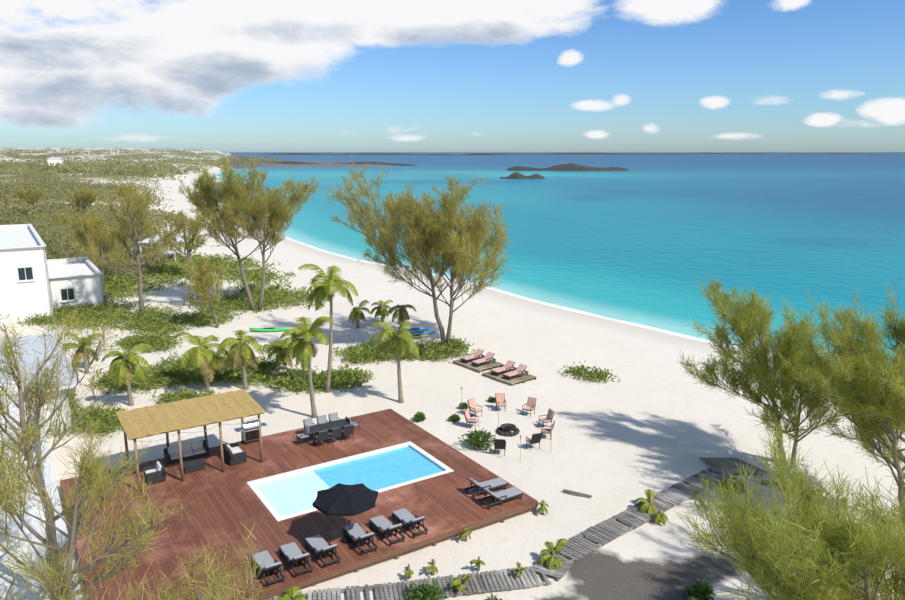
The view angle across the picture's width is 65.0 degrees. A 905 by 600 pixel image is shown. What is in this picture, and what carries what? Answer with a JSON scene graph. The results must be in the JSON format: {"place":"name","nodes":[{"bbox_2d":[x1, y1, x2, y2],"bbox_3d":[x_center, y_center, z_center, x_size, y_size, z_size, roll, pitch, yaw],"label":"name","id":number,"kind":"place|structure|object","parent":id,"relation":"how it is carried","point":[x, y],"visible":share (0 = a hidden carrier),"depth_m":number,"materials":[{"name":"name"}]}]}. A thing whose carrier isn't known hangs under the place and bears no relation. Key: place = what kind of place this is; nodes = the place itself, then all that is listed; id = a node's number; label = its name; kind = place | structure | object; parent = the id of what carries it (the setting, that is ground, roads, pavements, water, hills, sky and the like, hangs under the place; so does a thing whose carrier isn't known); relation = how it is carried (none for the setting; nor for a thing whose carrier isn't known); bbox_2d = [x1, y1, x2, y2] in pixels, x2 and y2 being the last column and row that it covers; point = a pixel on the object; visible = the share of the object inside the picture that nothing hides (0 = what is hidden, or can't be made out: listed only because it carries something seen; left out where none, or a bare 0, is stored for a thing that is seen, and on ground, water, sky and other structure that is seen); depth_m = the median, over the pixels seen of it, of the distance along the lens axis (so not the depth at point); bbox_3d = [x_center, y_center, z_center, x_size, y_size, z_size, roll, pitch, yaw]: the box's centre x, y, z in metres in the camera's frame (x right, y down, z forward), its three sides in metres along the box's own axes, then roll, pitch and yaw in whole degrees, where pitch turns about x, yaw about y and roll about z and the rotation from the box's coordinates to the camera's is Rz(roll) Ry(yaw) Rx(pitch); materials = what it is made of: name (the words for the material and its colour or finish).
{"place":"outdoors","nodes":[
{"label":"outdoors","id":0,"kind":"place"},
{"bbox_2d":[271,161,417,165],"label":"island","id":1,"kind":"structure","parent":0,"point":[375,163],"depth_m":902.85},
{"bbox_2d":[0,148,904,599],"bbox_3d":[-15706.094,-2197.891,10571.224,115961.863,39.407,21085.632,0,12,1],"label":"ground","id":2,"kind":"structure","parent":0,"point":[656,420],"depth_m":44.90,"materials":[{"name":"sand"}]},
{"bbox_2d":[0,224,52,324],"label":"white villa","id":3,"kind":"object","parent":2,"relation":"on","point":[25,290],"visible":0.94,"depth_m":68.22,"materials":[{"name":"paint"}]},
{"bbox_2d":[15,186,43,211],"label":"casuarina","id":4,"kind":"object","parent":2,"relation":"on","point":[30,194],"visible":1,"depth_m":155.91,"materials":[{"name":"green plant"}]},
{"bbox_2d":[0,333,78,435],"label":"building","id":5,"kind":"structure","parent":2,"relation":"on","point":[37,345],"depth_m":43.97,"materials":[{"name":"paint"}]},
{"bbox_2d":[0,378,81,599],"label":"beach house","id":6,"kind":"structure","parent":2,"relation":"on","point":[36,526],"depth_m":25.21,"materials":[{"name":"white paint"}]},
{"bbox_2d":[47,157,62,165],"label":"cottage","id":7,"kind":"structure","parent":2,"relation":"on","point":[54,160],"depth_m":695.79,"materials":[{"name":"white paint"}]},
{"bbox_2d":[47,257,104,308],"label":"villa annex","id":8,"kind":"object","parent":2,"relation":"on","point":[72,281],"visible":0.81,"depth_m":73.91,"materials":[{"name":"white paint"}]},
{"bbox_2d":[63,332,102,373],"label":"palm","id":9,"kind":"object","parent":2,"relation":"on","point":[81,352],"visible":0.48,"depth_m":52.51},
{"bbox_2d":[41,204,127,280],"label":"casuarina","id":10,"kind":"object","parent":2,"relation":"on","point":[95,226],"visible":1,"depth_m":82.63,"materials":[{"name":"green plant"}]},
{"bbox_2d":[65,184,103,218],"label":"casuarina","id":11,"kind":"object","parent":2,"relation":"on","point":[87,197],"visible":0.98,"depth_m":129.55,"materials":[{"name":"green plant"}]},
{"bbox_2d":[0,298,193,599],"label":"casuarina","id":12,"kind":"object","parent":2,"relation":"on","point":[58,585],"visible":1,"depth_m":18.47,"materials":[{"name":"green plant"}]},
{"bbox_2d":[114,183,137,198],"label":"casuarina","id":13,"kind":"object","parent":2,"relation":"on","point":[123,188],"visible":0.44,"depth_m":185.61,"materials":[{"name":"green plant"}]},
{"bbox_2d":[101,344,153,405],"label":"palm","id":14,"kind":"object","parent":2,"relation":"on","point":[126,360],"visible":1,"depth_m":45.07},
{"bbox_2d":[66,186,198,315],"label":"casuarina","id":15,"kind":"object","parent":2,"relation":"on","point":[141,209],"visible":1,"depth_m":68.86,"materials":[{"name":"green plant"}]},
{"bbox_2d":[0,146,281,277],"bbox_3d":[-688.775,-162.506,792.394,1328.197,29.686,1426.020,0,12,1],"label":"headland scrub","id":16,"kind":"object","parent":2,"relation":"on","point":[17,212],"visible":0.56,"depth_m":279.29,"materials":[{"name":"green plant"}]},
{"bbox_2d":[138,233,182,260],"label":"gazebo","id":17,"kind":"object","parent":2,"relation":"on","point":[146,241],"visible":0.46,"depth_m":100.11,"materials":[{"name":"grey metal"}]},
{"bbox_2d":[152,209,211,278],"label":"casuarina","id":18,"kind":"object","parent":2,"relation":"on","point":[194,231],"visible":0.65,"depth_m":86.86,"materials":[{"name":"green plant"}]},
{"bbox_2d":[178,237,194,261],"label":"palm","id":19,"kind":"object","parent":2,"relation":"on","point":[189,248],"visible":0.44,"depth_m":99.25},
{"bbox_2d":[118,522,272,599],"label":"casuarina","id":20,"kind":"object","parent":2,"relation":"on","point":[218,587],"visible":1,"depth_m":15.48,"materials":[{"name":"green plant"}]},
{"bbox_2d":[173,332,227,391],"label":"palm","id":21,"kind":"object","parent":2,"relation":"on","point":[206,357],"visible":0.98,"depth_m":48.16,"materials":[{"name":"plant"}]},
{"bbox_2d":[174,256,227,327],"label":"casuarina","id":22,"kind":"object","parent":2,"relation":"on","point":[203,284],"visible":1,"depth_m":65.83,"materials":[{"name":"green plant"}]},
{"bbox_2d":[215,330,262,389],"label":"palm","id":23,"kind":"object","parent":2,"relation":"on","point":[241,352],"visible":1,"depth_m":48.21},
{"bbox_2d":[178,157,321,310],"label":"casuarina","id":24,"kind":"object","parent":2,"relation":"on","point":[207,197],"visible":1,"depth_m":71.62,"materials":[{"name":"green plant"}]},
{"bbox_2d":[249,327,288,331],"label":"kayak","id":25,"kind":"object","parent":2,"relation":"on","point":[271,329],"visible":0.98,"depth_m":64.99,"materials":[{"name":"plastic"}]},
{"bbox_2d":[267,337,296,369],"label":"palm","id":26,"kind":"object","parent":2,"relation":"on","point":[281,356],"visible":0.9,"depth_m":53.39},
{"bbox_2d":[277,586,305,599],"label":"young palm","id":27,"kind":"object","parent":2,"relation":"on","point":[291,594],"visible":1,"depth_m":25.56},
{"bbox_2d":[60,409,536,599],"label":"deck boards","id":28,"kind":"object","parent":2,"relation":"on","point":[228,501],"visible":0.83,"depth_m":31.58,"materials":[{"name":"wood"}]},
{"bbox_2d":[60,482,537,599],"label":"deck frame","id":29,"kind":"object","parent":2,"relation":"on","point":[394,554],"visible":0.02,"depth_m":28.81,"materials":[{"name":"wood"}]},
{"bbox_2d":[143,461,165,484],"bbox_3d":[-14.535,8.388,34.641,0.850,0.773,1.000,-8,14,-32],"label":"lounge armchair","id":30,"kind":"object","parent":29,"relation":"on","point":[156,473],"visible":0.98,"depth_m":34.40,"materials":[{"name":"wicker"}]},
{"bbox_2d":[163,440,209,466],"bbox_3d":[-13.806,7.915,36.914,2.100,0.773,0.850,-8,14,-32],"label":"lounge sofa","id":31,"kind":"object","parent":29,"relation":"on","point":[195,450],"visible":0.81,"depth_m":36.79,"materials":[{"name":"fabric"}]},
{"bbox_2d":[123,413,263,491],"bbox_3d":[-13.176,7.055,36.119,6.352,2.927,3.760,-8,14,-32],"label":"pergola frame","id":32,"kind":"object","parent":29,"relation":"on","point":[206,440],"visible":0.38,"depth_m":35.32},
{"bbox_2d":[115,389,265,439],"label":"pergola roof","id":33,"kind":"structure","parent":32,"relation":"on","point":[157,419],"depth_m":35.62,"materials":[{"name":"wicker"}]},
{"bbox_2d":[183,458,205,473],"bbox_3d":[-13.043,8.366,35.809,1.040,0.360,0.640,-8,14,-32],"label":"coffee table","id":34,"kind":"object","parent":29,"relation":"on","point":[193,465],"visible":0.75,"depth_m":35.65,"materials":[{"name":"wicker"}]},
{"bbox_2d":[223,443,246,464],"bbox_3d":[-11.357,7.907,36.954,0.850,0.773,1.450,-8,14,-32],"label":"lounge armchair","id":35,"kind":"object","parent":29,"relation":"on","point":[234,454],"visible":0.94,"depth_m":36.51,"materials":[{"name":"wicker"}]},
{"bbox_2d":[234,419,267,444],"bbox_3d":[-11.083,7.256,39.110,1.720,1.210,0.615,-8,14,-32],"label":"grill","id":36,"kind":"object","parent":29,"relation":"on","point":[249,430],"visible":0.9,"depth_m":38.85,"materials":[{"name":"silver metal"}]},
{"bbox_2d":[251,550,284,587],"bbox_3d":[-7.030,10.008,26.956,0.680,0.791,2.000,-7,14,-31],"label":"sun lounger","id":37,"kind":"object","parent":29,"relation":"on","point":[270,566],"visible":0.96,"depth_m":26.81,"materials":[{"name":"fabric"}]},
{"bbox_2d":[279,542,312,577],"bbox_3d":[-6.098,9.885,27.549,0.680,0.791,2.000,-7,14,-31],"label":"sun lounger","id":38,"kind":"object","parent":29,"relation":"on","point":[292,553],"visible":1,"depth_m":27.43,"materials":[{"name":"fabric"}]},
{"bbox_2d":[296,425,309,446],"bbox_3d":[-8.165,7.431,38.890,0.619,0.957,0.600,-8,14,-32],"label":"dining chair","id":39,"kind":"object","parent":29,"relation":"on","point":[306,434],"visible":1,"depth_m":38.80,"materials":[{"name":"wicker"}]},
{"bbox_2d":[303,418,316,434],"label":"dining chair","id":40,"kind":"object","parent":29,"relation":"on","point":[308,422],"visible":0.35,"depth_m":40.05,"materials":[{"name":"wicker"}]},
{"bbox_2d":[314,430,327,448],"bbox_3d":[-7.106,7.493,38.595,0.600,0.957,0.619,-7,14,-31],"label":"dining chair","id":41,"kind":"object","parent":29,"relation":"on","point":[322,435],"visible":1,"depth_m":38.36,"materials":[{"name":"wicker"}]},
{"bbox_2d":[304,534,340,568],"bbox_3d":[-5.171,9.762,28.138,0.680,0.791,2.000,-8,14,-33],"label":"sun lounger","id":42,"kind":"object","parent":29,"relation":"on","point":[318,545],"visible":1,"depth_m":28.03,"materials":[{"name":"fabric"}]},
{"bbox_2d":[317,415,327,424],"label":"dining chair","id":43,"kind":"object","parent":29,"relation":"on","point":[321,419],"visible":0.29,"depth_m":40.47,"materials":[{"name":"fabric"}]},
{"bbox_2d":[308,419,350,444],"bbox_3d":[-6.931,7.369,39.695,2.300,0.750,0.950,-8,14,-32],"label":"dining table","id":44,"kind":"object","parent":29,"relation":"on","point":[318,428],"visible":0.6,"depth_m":39.48,"materials":[{"name":"wicker"}]},
{"bbox_2d":[328,427,340,445],"bbox_3d":[-6.486,7.411,38.989,0.600,0.957,0.619,-9,15,-37],"label":"dining chair","id":45,"kind":"object","parent":29,"relation":"on","point":[336,432],"visible":0.85,"depth_m":38.74,"materials":[{"name":"wicker"}]},
{"bbox_2d":[328,412,341,430],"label":"dining chair","id":46,"kind":"object","parent":29,"relation":"on","point":[333,416],"visible":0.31,"depth_m":40.86,"materials":[{"name":"fabric"}]},
{"bbox_2d":[313,483,377,543],"bbox_3d":[-4.340,8.727,29.064,2.518,2.420,2.518,-11,16,-43],"label":"umbrella","id":47,"kind":"object","parent":29,"relation":"on","point":[338,499],"visible":0.98,"depth_m":28.42,"materials":[{"name":"fabric"}]},
{"bbox_2d":[341,425,353,439],"bbox_3d":[-5.835,7.325,39.402,0.600,0.957,0.619,-7,13,-29],"label":"dining chair","id":48,"kind":"object","parent":29,"relation":"on","point":[348,430],"visible":0.94,"depth_m":39.14,"materials":[{"name":"wicker"}]},
{"bbox_2d":[345,416,358,429],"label":"dining chair","id":49,"kind":"object","parent":29,"relation":"on","point":[354,423],"visible":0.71,"depth_m":40.30,"materials":[{"name":"wicker"}]},
{"bbox_2d":[343,523,377,555],"bbox_3d":[-3.797,9.581,29.012,0.680,0.791,2.000,-7,14,-30],"label":"sun lounger","id":50,"kind":"object","parent":29,"relation":"on","point":[357,533],"visible":0.98,"depth_m":28.83,"materials":[{"name":"fabric"}]},
{"bbox_2d":[369,515,404,546],"bbox_3d":[-2.751,9.442,29.676,0.680,0.791,2.000,-8,14,-32],"label":"sun lounger","id":51,"kind":"object","parent":29,"relation":"on","point":[383,525],"visible":1,"depth_m":29.59,"materials":[{"name":"fabric"}]},
{"bbox_2d":[392,508,427,538],"bbox_3d":[-1.834,9.321,30.260,0.680,0.791,2.000,-7,14,-32],"label":"sun lounger","id":52,"kind":"object","parent":29,"relation":"on","point":[405,517],"visible":0.98,"depth_m":30.13,"materials":[{"name":"fabric"}]},
{"bbox_2d":[464,477,507,498],"bbox_3d":[1.587,8.658,33.447,2.000,0.791,0.680,-7,14,-30],"label":"sun lounger","id":53,"kind":"object","parent":29,"relation":"on","point":[495,483],"visible":0.94,"depth_m":33.37,"materials":[{"name":"fabric"}]},
{"bbox_2d":[479,487,522,509],"bbox_3d":[2.239,8.863,32.463,2.000,0.791,0.680,-8,14,-32],"label":"sun lounger","id":54,"kind":"object","parent":29,"relation":"on","point":[507,494],"visible":0.98,"depth_m":32.37,"materials":[{"name":"fabric"}]},
{"bbox_2d":[280,316,334,417],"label":"palm","id":55,"kind":"object","parent":2,"relation":"on","point":[304,350],"visible":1,"depth_m":42.84,"materials":[{"name":"plant"}]},
{"bbox_2d":[13,220,620,441],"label":"ground cover vines","id":56,"kind":"object","parent":2,"relation":"on","point":[161,375],"visible":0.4,"depth_m":60.00,"materials":[{"name":"plant"}]},
{"bbox_2d":[298,264,357,392],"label":"palm","id":57,"kind":"object","parent":2,"relation":"on","point":[327,289],"visible":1,"depth_m":46.98,"materials":[{"name":"plant"}]},
{"bbox_2d":[247,441,453,520],"bbox_3d":[-4.950,9.395,35.209,9.150,1.410,4.450,-8,14,-32],"label":"pool coping","id":58,"kind":"object","parent":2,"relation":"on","point":[277,515],"visible":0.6,"depth_m":35.59,"materials":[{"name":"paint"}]},
{"bbox_2d":[256,446,443,516],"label":"pool water","id":59,"kind":"structure","parent":58,"relation":"in","point":[286,496],"depth_m":35.25,"materials":[{"name":"liquid"}]},
{"bbox_2d":[348,300,370,327],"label":"palm","id":60,"kind":"object","parent":2,"relation":"on","point":[356,313],"visible":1,"depth_m":66.36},
{"bbox_2d":[371,300,393,321],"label":"palm","id":61,"kind":"object","parent":2,"relation":"on","point":[382,311],"visible":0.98,"depth_m":68.88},
{"bbox_2d":[368,321,419,402],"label":"palm","id":62,"kind":"object","parent":2,"relation":"on","point":[399,342],"visible":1,"depth_m":45.74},
{"bbox_2d":[387,304,415,322],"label":"palm","id":63,"kind":"object","parent":2,"relation":"on","point":[401,313],"visible":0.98,"depth_m":64.60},
{"bbox_2d":[404,564,413,578],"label":"young palm","id":64,"kind":"object","parent":2,"relation":"on","point":[409,573],"visible":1,"depth_m":27.34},
{"bbox_2d":[323,154,513,346],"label":"casuarina","id":65,"kind":"object","parent":2,"relation":"on","point":[425,230],"visible":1,"depth_m":56.22,"materials":[{"name":"green plant"}]},
{"bbox_2d":[413,411,425,421],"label":"bush","id":66,"kind":"object","parent":2,"relation":"on","point":[420,416],"visible":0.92,"depth_m":43.43,"materials":[{"name":"green plant"}]},
{"bbox_2d":[403,579,447,599],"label":"bush","id":67,"kind":"object","parent":2,"relation":"on","point":[422,592],"visible":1,"depth_m":25.93,"materials":[{"name":"green plant"}]},
{"bbox_2d":[425,559,437,575],"bbox_3d":[-0.813,10.408,27.748,0.488,0.700,0.623,0,12,1],"label":"young palm","id":68,"kind":"object","parent":2,"relation":"on","point":[432,567],"visible":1,"depth_m":27.61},
{"bbox_2d":[448,413,460,421],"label":"bush","id":69,"kind":"object","parent":2,"relation":"on","point":[453,417],"visible":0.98,"depth_m":43.39,"materials":[{"name":"green plant"}]},
{"bbox_2d":[449,574,472,591],"bbox_3d":[0.341,10.577,26.595,0.908,0.945,0.986,0,12,1],"label":"young palm","id":70,"kind":"object","parent":2,"relation":"on","point":[459,584],"visible":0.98,"depth_m":26.38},
{"bbox_2d":[459,527,470,540],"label":"young palm","id":71,"kind":"object","parent":2,"relation":"on","point":[466,532],"visible":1,"depth_m":30.05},
{"bbox_2d":[464,409,478,427],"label":"beach chair","id":72,"kind":"object","parent":2,"relation":"on","point":[469,420],"visible":1,"depth_m":42.38,"materials":[{"name":"fabric"}]},
{"bbox_2d":[467,398,481,417],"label":"beach chair","id":73,"kind":"object","parent":2,"relation":"on","point":[472,406],"visible":0.98,"depth_m":44.27,"materials":[{"name":"fabric"}]},
{"bbox_2d":[458,428,495,448],"bbox_3d":[1.357,7.778,39.583,2.171,1.238,1.758,0,12,1],"label":"bush","id":74,"kind":"object","parent":2,"relation":"on","point":[475,436],"visible":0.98,"depth_m":39.45,"materials":[{"name":"green plant"}]},
{"bbox_2d":[469,556,484,570],"bbox_3d":[0.997,10.369,27.969,0.588,0.700,0.498,3,12,15],"label":"young palm","id":75,"kind":"object","parent":2,"relation":"on","point":[478,561],"visible":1,"depth_m":27.85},
{"bbox_2d":[453,356,502,372],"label":"lounge platform","id":76,"kind":"structure","parent":2,"relation":"on","point":[475,367],"depth_m":54.45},
{"bbox_2d":[461,348,484,362],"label":"lounge chair","id":77,"kind":"object","parent":76,"relation":"on","point":[477,353],"visible":0.92,"depth_m":55.36,"materials":[{"name":"fabric"}]},
{"bbox_2d":[471,352,495,366],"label":"lounge chair","id":78,"kind":"object","parent":76,"relation":"on","point":[488,357],"visible":0.98,"depth_m":54.48,"materials":[{"name":"fabric"}]},
{"bbox_2d":[266,465,733,599],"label":"boardwalk","id":79,"kind":"structure","parent":2,"relation":"on","point":[603,533],"depth_m":28.00,"materials":[{"name":"wood"}]},
{"bbox_2d":[494,439,505,455],"bbox_3d":[2.597,7.941,38.770,0.650,1.023,0.761,1,12,7],"label":"beach chair","id":80,"kind":"object","parent":2,"relation":"on","point":[499,443],"visible":1,"depth_m":38.46,"materials":[{"name":"wicker"}]},
{"bbox_2d":[495,393,505,411],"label":"beach chair","id":81,"kind":"object","parent":2,"relation":"on","point":[500,398],"visible":0.98,"depth_m":45.55,"materials":[{"name":"fabric"}]},
{"bbox_2d":[496,423,519,436],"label":"fire pit","id":82,"kind":"object","parent":2,"relation":"on","point":[505,427],"visible":1,"depth_m":41.62,"materials":[{"name":"stone"}]},
{"bbox_2d":[482,368,535,385],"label":"lounge platform","id":83,"kind":"structure","parent":2,"relation":"on","point":[512,381],"depth_m":51.52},
{"bbox_2d":[491,360,516,375],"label":"lounge chair","id":84,"kind":"object","parent":83,"relation":"on","point":[508,365],"visible":0.9,"depth_m":52.47,"materials":[{"name":"fabric"}]},
{"bbox_2d":[503,364,528,379],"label":"lounge chair","id":85,"kind":"object","parent":83,"relation":"on","point":[520,369],"visible":1,"depth_m":51.55,"materials":[{"name":"fabric"}]},
{"bbox_2d":[512,562,525,578],"bbox_3d":[2.576,10.482,27.432,0.578,0.700,0.603,0,12,1],"label":"young palm","id":86,"kind":"object","parent":2,"relation":"on","point":[519,569],"visible":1,"depth_m":27.29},
{"bbox_2d":[522,397,535,416],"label":"beach chair","id":87,"kind":"object","parent":2,"relation":"on","point":[531,404],"visible":1,"depth_m":44.67,"materials":[{"name":"fabric"}]},
{"bbox_2d":[526,433,541,448],"bbox_3d":[4.531,7.796,39.591,0.650,1.023,0.761,-5,13,-22],"label":"beach chair","id":88,"kind":"object","parent":2,"relation":"on","point":[535,438],"visible":1,"depth_m":39.32,"materials":[{"name":"metal"}]},
{"bbox_2d":[536,500,548,513],"bbox_3d":[4.133,9.455,32.506,0.705,0.700,0.696,-8,14,-34],"label":"young palm","id":89,"kind":"object","parent":2,"relation":"on","point":[542,508],"visible":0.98,"depth_m":32.35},
{"bbox_2d":[538,408,553,424],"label":"beach chair","id":90,"kind":"object","parent":2,"relation":"on","point":[549,417],"visible":0.96,"depth_m":42.56,"materials":[{"name":"fabric"}]},
{"bbox_2d":[541,420,554,439],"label":"beach chair","id":91,"kind":"object","parent":2,"relation":"on","point":[546,430],"visible":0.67,"depth_m":40.81,"materials":[{"name":"metal"}]},
{"bbox_2d":[537,539,566,569],"bbox_3d":[3.961,10.248,28.423,1.053,1.256,1.240,7,14,29],"label":"young palm","id":92,"kind":"object","parent":2,"relation":"on","point":[550,556],"visible":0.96,"depth_m":28.32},
{"bbox_2d":[634,489,657,515],"bbox_3d":[8.936,9.464,32.717,1.049,1.197,1.310,0,12,1],"label":"young palm","id":93,"kind":"object","parent":2,"relation":"on","point":[648,507],"visible":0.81,"depth_m":32.52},
{"bbox_2d":[652,508,667,524],"bbox_3d":[9.258,9.625,31.715,0.673,0.754,0.826,0,12,1],"label":"young palm","id":94,"kind":"object","parent":2,"relation":"on","point":[657,517],"visible":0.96,"depth_m":31.54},
{"bbox_2d":[563,457,810,496],"bbox_3d":[11.361,8.899,35.925,11.959,0.278,4.313,0,12,1],"label":"beach landing","id":95,"kind":"object","parent":2,"relation":"on","point":[728,463],"visible":0.79,"depth_m":36.87,"materials":[{"name":"grey wood"}]},
{"bbox_2d":[682,576,716,599],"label":"bush","id":96,"kind":"object","parent":2,"relation":"on","point":[699,590],"visible":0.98,"depth_m":26.17,"materials":[{"name":"green plant"}]},
{"bbox_2d":[717,477,746,493],"bbox_3d":[13.555,9.033,34.377,1.350,0.776,1.299,0,12,1],"label":"bush","id":97,"kind":"object","parent":2,"relation":"on","point":[725,481],"visible":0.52,"depth_m":34.36,"materials":[{"name":"green plant"}]},
{"bbox_2d":[677,274,845,464],"bbox_3d":[16.117,3.868,37.115,8.569,10.299,7.026,4,12,16],"label":"casuarina","id":98,"kind":"object","parent":2,"relation":"on","point":[740,322],"visible":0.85,"depth_m":36.33,"materials":[{"name":"green plant"}]},
{"bbox_2d":[673,411,904,599],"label":"casuarina","id":99,"kind":"object","parent":2,"relation":"on","point":[818,555],"visible":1,"depth_m":15.99,"materials":[{"name":"green plant"}]},
{"bbox_2d":[779,276,904,533],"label":"casuarina","id":100,"kind":"object","parent":2,"relation":"on","point":[855,379],"visible":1,"depth_m":30.72,"materials":[{"name":"green plant"}]},
{"bbox_2d":[847,437,904,529],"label":"casuarina","id":101,"kind":"object","parent":2,"relation":"on","point":[891,463],"visible":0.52,"depth_m":20.72,"materials":[{"name":"green plant"}]},
{"bbox_2d":[0,0,904,151],"label":"sky","id":102,"kind":"structure","parent":0,"point":[216,75],"materials":[{"name":"blue"}]},
{"bbox_2d":[474,153,620,153],"bbox_3d":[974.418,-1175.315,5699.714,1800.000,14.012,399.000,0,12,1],"label":"cay","id":103,"kind":"structure","parent":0,"point":[554,153],"depth_m":5646.77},
{"bbox_2d":[202,152,904,366],"bbox_3d":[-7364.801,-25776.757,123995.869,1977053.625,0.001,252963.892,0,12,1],"label":"sea","id":104,"kind":"structure","parent":0,"point":[645,238],"depth_m":169.12,"materials":[{"name":"liquid"}]},
{"bbox_2d":[258,153,431,154],"bbox_3d":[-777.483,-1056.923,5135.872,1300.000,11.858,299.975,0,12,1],"label":"distant land","id":105,"kind":"structure","parent":104,"relation":"on","point":[344,154],"depth_m":5068.88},
{"bbox_2d":[500,172,544,178],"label":"small island","id":106,"kind":"structure","parent":104,"relation":"on","point":[515,175],"depth_m":458.61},
{"bbox_2d":[218,203,831,365],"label":"sea foam","id":107,"kind":"object","parent":104,"relation":"on","point":[616,320],"visible":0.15,"depth_m":78.03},
{"bbox_2d":[506,163,627,170],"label":"island","id":108,"kind":"structure","parent":104,"relation":"on","point":[569,167],"depth_m":662.21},
{"bbox_2d":[672,153,766,153],"bbox_3d":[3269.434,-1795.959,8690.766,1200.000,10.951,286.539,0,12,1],"label":"cay","id":109,"kind":"structure","parent":104,"relation":"on","point":[719,153],"depth_m":8634.73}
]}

